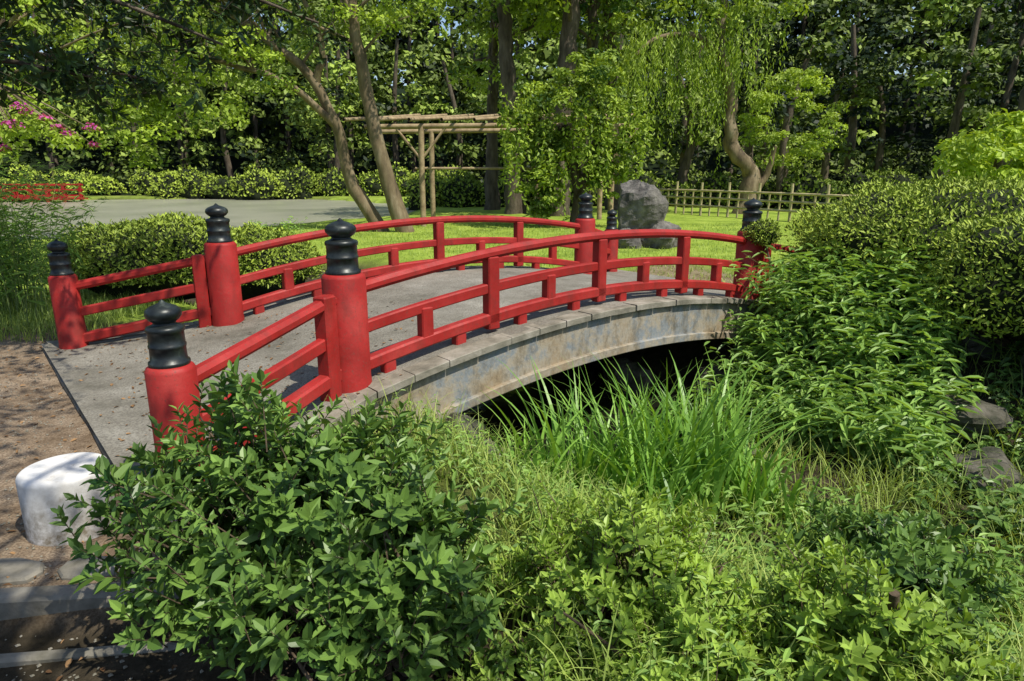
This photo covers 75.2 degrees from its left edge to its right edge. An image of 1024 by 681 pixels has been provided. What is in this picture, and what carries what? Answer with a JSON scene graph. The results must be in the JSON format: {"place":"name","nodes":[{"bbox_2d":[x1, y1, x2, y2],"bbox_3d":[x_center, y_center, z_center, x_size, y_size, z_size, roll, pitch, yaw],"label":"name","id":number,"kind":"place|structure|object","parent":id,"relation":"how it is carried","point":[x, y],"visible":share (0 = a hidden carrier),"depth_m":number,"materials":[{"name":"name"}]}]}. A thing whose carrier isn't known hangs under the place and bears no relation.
{"place":"outdoors","nodes":[
{"label":"outdoors","id":0,"kind":"place"},
{"bbox_2d":[0,288,174,342],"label":"verge grass","id":1,"kind":"structure","parent":0,"point":[39,331],"depth_m":7.61,"materials":[{"name":"green plant"}]},
{"bbox_2d":[0,199,416,240],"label":"pond water","id":2,"kind":"structure","parent":0,"point":[267,212],"depth_m":32.70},
{"bbox_2d":[0,183,87,201],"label":"red footbridge","id":3,"kind":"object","parent":2,"relation":"on","point":[63,187],"visible":0.54,"depth_m":40.09,"materials":[{"name":"paint"}]},
{"bbox_2d":[8,0,1010,85],"label":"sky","id":4,"kind":"structure","parent":0,"point":[896,72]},
{"bbox_2d":[0,72,1023,680],"bbox_3d":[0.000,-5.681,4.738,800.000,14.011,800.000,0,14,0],"label":"ground","id":5,"kind":"structure","parent":0,"point":[86,628],"depth_m":5.50,"materials":[{"name":"green plant"}]},
{"bbox_2d":[0,153,108,330],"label":"dwarf bamboo","id":6,"kind":"object","parent":5,"relation":"on","point":[11,279],"visible":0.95,"depth_m":7.81,"materials":[{"name":"green plant"}]},
{"bbox_2d":[0,556,125,586],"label":"paving stones","id":7,"kind":"object","parent":5,"relation":"on","point":[18,571],"visible":0.47,"depth_m":2.90,"materials":[{"name":"stone"}]},
{"bbox_2d":[15,452,114,545],"bbox_3d":[-2.200,0.805,3.303,0.384,0.391,0.384,0,14,0],"label":"white stone bollard","id":8,"kind":"object","parent":5,"relation":"on","point":[43,486],"visible":0.72,"depth_m":3.15,"materials":[{"name":"stone"}]},
{"bbox_2d":[0,580,182,667],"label":"path kerb","id":9,"kind":"structure","parent":5,"relation":"on","point":[19,602],"depth_m":2.71,"materials":[{"name":"concrete"}]},
{"bbox_2d":[0,0,215,161],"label":"crape myrtle tree","id":10,"kind":"object","parent":5,"relation":"on","point":[68,136],"visible":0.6,"depth_m":14.73,"materials":[{"name":"green plant"}]},
{"bbox_2d":[0,342,274,680],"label":"gravel","id":11,"kind":"structure","parent":5,"relation":"on","point":[94,641],"depth_m":3.67,"materials":[{"name":"brown gravel"}]},
{"bbox_2d":[0,0,352,131],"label":"overhanging tree","id":12,"kind":"object","parent":5,"relation":"on","point":[64,67],"visible":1,"depth_m":5.75,"materials":[{"name":"green plant"}]},
{"bbox_2d":[40,210,324,300],"bbox_3d":[-4.693,-1.179,9.557,3.890,1.383,2.373,-8,16,-28],"label":"clipped azalea bush","id":13,"kind":"object","parent":5,"relation":"on","point":[144,242],"visible":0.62,"depth_m":8.84,"materials":[{"name":"green plant"}]},
{"bbox_2d":[0,298,421,680],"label":"fallen leaves","id":14,"kind":"object","parent":5,"relation":"on","point":[68,663],"visible":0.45,"depth_m":4.86,"materials":[{"name":"brown plant"}]},
{"bbox_2d":[33,0,389,231],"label":"crooked tree","id":15,"kind":"object","parent":5,"relation":"on","point":[326,112],"visible":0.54,"depth_m":16.84,"materials":[{"name":"green plant"}]},
{"bbox_2d":[249,216,313,247],"bbox_3d":[-4.891,-2.185,13.887,1.486,0.806,1.486,-10,17,-34],"label":"waterside plant","id":16,"kind":"object","parent":5,"relation":"on","point":[285,226],"visible":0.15,"depth_m":13.89,"materials":[{"name":"green plant"}]},
{"bbox_2d":[49,354,527,680],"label":"glossy evergreen shrub","id":17,"kind":"object","parent":5,"relation":"on","point":[361,593],"visible":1,"depth_m":2.25,"materials":[{"name":"green plant"}]},
{"bbox_2d":[297,0,451,232],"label":"crooked tree","id":18,"kind":"object","parent":5,"relation":"on","point":[390,188],"visible":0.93,"depth_m":17.60,"materials":[{"name":"green plant"}]},
{"bbox_2d":[41,192,811,537],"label":"red arched bridge","id":19,"kind":"structure","parent":5,"relation":"on","point":[463,332],"depth_m":5.93,"materials":[{"name":"wood"}]},
{"bbox_2d":[153,221,810,307],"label":"lawn grass","id":20,"kind":"structure","parent":5,"relation":"on","point":[460,233],"depth_m":15.97,"materials":[{"name":"green plant"}]},
{"bbox_2d":[0,161,964,209],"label":"azalea hedge","id":21,"kind":"object","parent":5,"relation":"on","point":[457,189],"visible":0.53,"depth_m":42.83,"materials":[{"name":"green plant"}]},
{"bbox_2d":[409,0,570,213],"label":"broadleaf tree","id":22,"kind":"object","parent":5,"relation":"on","point":[506,51],"visible":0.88,"depth_m":25.18,"materials":[{"name":"green plant"}]},
{"bbox_2d":[342,48,654,226],"bbox_3d":[-0.298,-6.315,21.204,9.300,5.392,5.820,0,14,0],"label":"wooden pergola","id":23,"kind":"object","parent":5,"relation":"on","point":[550,144],"visible":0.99,"depth_m":19.49,"materials":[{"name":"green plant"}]},
{"bbox_2d":[438,0,562,209],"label":"broadleaf tree","id":24,"kind":"object","parent":5,"relation":"on","point":[492,197],"visible":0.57,"depth_m":28.06,"materials":[{"name":"green plant"}]},
{"bbox_2d":[0,0,1023,185],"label":"forest trees","id":25,"kind":"object","parent":5,"relation":"on","point":[831,43],"visible":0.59,"depth_m":48.66,"materials":[{"name":"green plant"}]},
{"bbox_2d":[512,0,638,194],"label":"broadleaf tree","id":26,"kind":"object","parent":5,"relation":"on","point":[593,33],"visible":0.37,"depth_m":25.32,"materials":[{"name":"green plant"}]},
{"bbox_2d":[529,0,646,215],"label":"broadleaf tree","id":27,"kind":"object","parent":5,"relation":"on","point":[569,33],"visible":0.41,"depth_m":23.67,"materials":[{"name":"green plant"}]},
{"bbox_2d":[533,0,692,209],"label":"broadleaf tree","id":28,"kind":"object","parent":5,"relation":"on","point":[604,47],"visible":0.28,"depth_m":27.21,"materials":[{"name":"green plant"}]},
{"bbox_2d":[432,628,833,680],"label":"azalea shrub","id":29,"kind":"object","parent":5,"relation":"on","point":[547,665],"visible":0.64,"depth_m":2.21,"materials":[{"name":"green plant"}]},
{"bbox_2d":[264,330,1023,680],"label":"bank grass","id":30,"kind":"structure","parent":5,"relation":"on","point":[526,532],"depth_m":3.77,"materials":[{"name":"green plant"}]},
{"bbox_2d":[453,345,842,532],"bbox_3d":[0.946,0.710,4.755,2.880,1.541,2.009,0,14,0],"label":"iris clump","id":31,"kind":"object","parent":5,"relation":"on","point":[661,461],"visible":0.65,"depth_m":4.56,"materials":[{"name":"green plant"}]},
{"bbox_2d":[617,179,680,248],"bbox_3d":[3.004,-2.715,15.026,1.417,1.802,1.322,9,17,30],"label":"garden boulder","id":32,"kind":"object","parent":5,"relation":"on","point":[642,205],"visible":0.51,"depth_m":14.81,"materials":[{"name":"grey stone"}]},
{"bbox_2d":[491,471,815,680],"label":"azalea shrub","id":33,"kind":"object","parent":5,"relation":"on","point":[655,560],"visible":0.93,"depth_m":2.38,"materials":[{"name":"green plant"}]},
{"bbox_2d":[602,0,814,213],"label":"weeping tree","id":34,"kind":"object","parent":5,"relation":"on","point":[717,47],"visible":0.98,"depth_m":24.47,"materials":[{"name":"green plant"}]},
{"bbox_2d":[438,326,1023,502],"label":"stream boulders","id":35,"kind":"object","parent":5,"relation":"on","point":[997,416],"visible":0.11,"depth_m":5.37,"materials":[{"name":"grey stone"}]},
{"bbox_2d":[742,217,782,288],"bbox_3d":[2.924,-0.867,7.877,0.476,1.168,0.452,3,15,12],"label":"azalea ball","id":36,"kind":"object","parent":5,"relation":"on","point":[763,232],"visible":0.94,"depth_m":7.67,"materials":[{"name":"green plant"}]},
{"bbox_2d":[653,181,888,222],"bbox_3d":[9.668,-4.796,23.225,14.493,1.379,2.915,12,19,40],"label":"bamboo fence","id":37,"kind":"object","parent":5,"relation":"on","point":[759,193],"visible":0.48,"depth_m":24.06,"materials":[{"name":"beige wood"}]},
{"bbox_2d":[526,264,1023,551],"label":"ground cover plants","id":38,"kind":"object","parent":5,"relation":"on","point":[1000,521],"visible":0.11,"depth_m":4.72,"materials":[{"name":"green plant"}]},
{"bbox_2d":[737,66,848,207],"bbox_3d":[12.186,-8.780,29.244,4.708,6.098,3.958,6,16,22],"label":"rounded tree","id":39,"kind":"object","parent":5,"relation":"on","point":[806,81],"visible":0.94,"depth_m":29.05,"materials":[{"name":"green plant"}]},
{"bbox_2d":[668,237,999,487],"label":"tall broadleaf weeds","id":40,"kind":"object","parent":5,"relation":"on","point":[796,302],"visible":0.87,"depth_m":6.05,"materials":[{"name":"green plant"}]},
{"bbox_2d":[747,519,1023,680],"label":"azalea shrub","id":41,"kind":"object","parent":5,"relation":"on","point":[923,631],"visible":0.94,"depth_m":2.20,"materials":[{"name":"green plant"}]},
{"bbox_2d":[774,490,1023,680],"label":"evergreen shrub","id":42,"kind":"object","parent":5,"relation":"on","point":[920,553],"visible":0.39,"depth_m":3.15,"materials":[{"name":"green plant"}]},
{"bbox_2d":[776,168,1023,349],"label":"clipped azalea bush","id":43,"kind":"object","parent":5,"relation":"on","point":[976,225],"visible":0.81,"depth_m":6.42,"materials":[{"name":"green plant"}]},
{"bbox_2d":[931,108,1023,188],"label":"light green shrub","id":44,"kind":"object","parent":5,"relation":"on","point":[984,147],"visible":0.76,"depth_m":14.86,"materials":[{"name":"green plant"}]},
{"bbox_2d":[983,0,1023,166],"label":"tree","id":45,"kind":"object","parent":5,"relation":"on","point":[1021,102],"visible":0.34,"depth_m":23.66,"materials":[{"name":"green plant"}]},
{"bbox_2d":[460,365,783,483],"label":"stream water","id":46,"kind":"structure","parent":0,"point":[560,381],"depth_m":7.35,"materials":[{"name":"black liquid"}]}
]}

